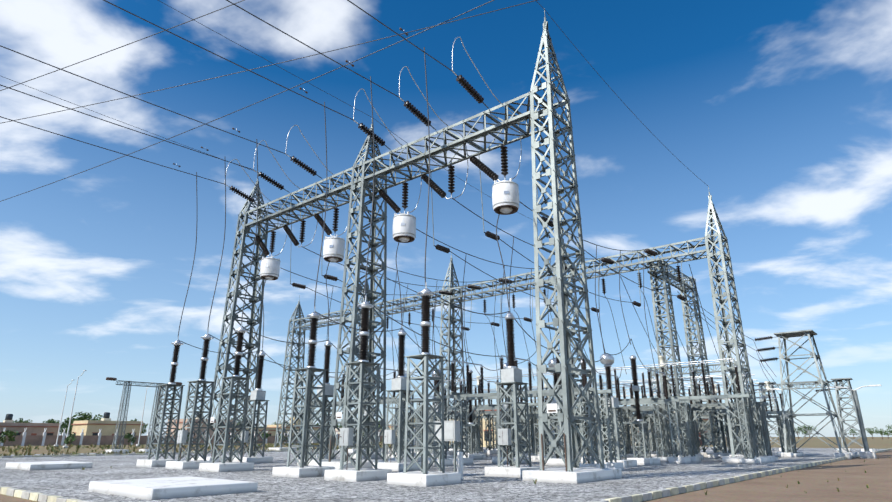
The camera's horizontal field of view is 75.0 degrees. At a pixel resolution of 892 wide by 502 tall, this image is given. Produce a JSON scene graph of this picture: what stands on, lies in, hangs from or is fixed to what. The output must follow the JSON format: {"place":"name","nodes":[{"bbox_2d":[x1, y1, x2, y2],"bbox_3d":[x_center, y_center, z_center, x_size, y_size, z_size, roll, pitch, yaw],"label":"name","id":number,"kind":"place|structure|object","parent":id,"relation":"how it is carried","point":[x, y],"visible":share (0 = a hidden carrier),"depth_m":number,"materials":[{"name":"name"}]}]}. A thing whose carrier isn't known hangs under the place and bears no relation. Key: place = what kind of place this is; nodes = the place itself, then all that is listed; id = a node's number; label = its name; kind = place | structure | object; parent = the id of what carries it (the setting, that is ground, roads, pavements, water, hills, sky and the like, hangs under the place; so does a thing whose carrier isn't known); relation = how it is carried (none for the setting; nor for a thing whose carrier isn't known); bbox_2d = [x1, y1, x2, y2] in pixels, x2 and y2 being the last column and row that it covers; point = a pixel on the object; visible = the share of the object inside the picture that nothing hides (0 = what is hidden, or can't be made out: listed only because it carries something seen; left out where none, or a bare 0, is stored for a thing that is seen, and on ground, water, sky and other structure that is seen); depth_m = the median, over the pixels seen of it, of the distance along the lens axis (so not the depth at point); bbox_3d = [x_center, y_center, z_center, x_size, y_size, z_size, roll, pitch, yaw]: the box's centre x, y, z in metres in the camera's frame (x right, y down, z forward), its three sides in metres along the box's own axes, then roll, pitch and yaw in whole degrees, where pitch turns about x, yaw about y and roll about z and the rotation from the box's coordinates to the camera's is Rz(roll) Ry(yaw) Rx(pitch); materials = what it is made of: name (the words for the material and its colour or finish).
{"place":"outdoors","nodes":[
{"label":"outdoors","id":0,"kind":"place"},
{"bbox_2d":[0,495,33,501],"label":"dirt ground","id":1,"kind":"structure","parent":0,"point":[3,498],"depth_m":14.55,"materials":[{"name":"brown soil"}]},
{"bbox_2d":[8,448,363,455],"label":"road","id":2,"kind":"structure","parent":0,"point":[128,452],"depth_m":54.07,"materials":[{"name":"grey asphalt"}]},
{"bbox_2d":[105,377,181,453],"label":"gantry","id":3,"kind":"object","parent":2,"relation":"on","point":[126,409],"visible":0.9,"depth_m":55.69,"materials":[{"name":"metal"}]},
{"bbox_2d":[0,407,712,446],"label":"buildings","id":4,"kind":"structure","parent":0,"point":[106,424],"depth_m":135.87,"materials":[{"name":"beige concrete"}]},
{"bbox_2d":[0,446,883,501],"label":"gravel yard","id":5,"kind":"structure","parent":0,"point":[476,485],"depth_m":19.33,"materials":[{"name":"grey gravel"}]},
{"bbox_2d":[203,8,604,471],"bbox_3d":[-4.260,0.726,30.883,24.272,20.400,2.649,-14,-23,38],"label":"gantry","id":6,"kind":"object","parent":5,"relation":"on","point":[568,416],"visible":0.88,"depth_m":27.67,"materials":[{"name":"metal"}]},
{"bbox_2d":[260,178,518,279],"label":"wave traps","id":7,"kind":"object","parent":6,"relation":"attached to","point":[505,197],"visible":0.98,"depth_m":29.65,"materials":[{"name":"silver metal"}]},
{"bbox_2d":[229,75,684,330],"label":"insulator strings","id":8,"kind":"object","parent":6,"relation":"attached to","point":[474,160],"visible":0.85,"depth_m":31.84,"materials":[{"name":"brown ceramic"}]},
{"bbox_2d":[5,447,875,499],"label":"concrete foundations","id":9,"kind":"object","parent":5,"relation":"on","point":[165,488],"visible":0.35,"depth_m":21.89,"materials":[{"name":"white concrete"}]},
{"bbox_2d":[148,282,796,473],"bbox_3d":[2.902,11.427,42.368,34.200,6.525,42.582,-14,-23,38],"label":"electrical substation equipment","id":10,"kind":"object","parent":9,"relation":"on","point":[430,432],"visible":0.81,"depth_m":29.84,"materials":[{"name":"metal"}]},
{"bbox_2d":[274,186,764,456],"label":"bus gantry","id":11,"kind":"object","parent":9,"relation":"on","point":[666,275],"visible":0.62,"depth_m":43.74,"materials":[{"name":"metal"}]},
{"bbox_2d":[0,0,778,393],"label":"conductors","id":12,"kind":"object","parent":11,"relation":"on","point":[470,322],"visible":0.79,"depth_m":31.89,"materials":[{"name":"metal"}]},
{"bbox_2d":[746,329,862,452],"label":"towers","id":13,"kind":"structure","parent":9,"relation":"on","point":[810,333],"depth_m":46.01,"materials":[{"name":"metal"}]},
{"bbox_2d":[0,448,891,501],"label":"kerbs","id":14,"kind":"structure","parent":5,"relation":"on","point":[45,497],"depth_m":16.74,"materials":[{"name":"grey concrete"}]},
{"bbox_2d":[0,437,891,501],"bbox_3d":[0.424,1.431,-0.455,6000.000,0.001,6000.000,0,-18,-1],"label":"ground","id":15,"kind":"structure","parent":0,"point":[873,443],"depth_m":92.92,"materials":[{"name":"brown soil"}]},
{"bbox_2d":[0,428,382,445],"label":"boundary wall","id":16,"kind":"structure","parent":15,"relation":"on","point":[24,439],"depth_m":107.03,"materials":[{"name":"concrete"}]},
{"bbox_2d":[0,412,891,494],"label":"vegetation","id":17,"kind":"object","parent":15,"relation":"on","point":[10,434],"visible":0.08,"depth_m":83.09,"materials":[{"name":"green plant"}]},
{"bbox_2d":[54,370,880,458],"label":"light poles","id":18,"kind":"object","parent":15,"relation":"on","point":[866,453],"visible":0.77,"depth_m":43.26,"materials":[{"name":"metal"}]},
{"bbox_2d":[0,0,891,436],"label":"sky","id":19,"kind":"structure","parent":0,"point":[781,108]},
{"bbox_2d":[646,450,891,501],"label":"dirt ground","id":20,"kind":"structure","parent":0,"point":[855,479],"depth_m":18.34,"materials":[{"name":"brown soil"}]}
]}

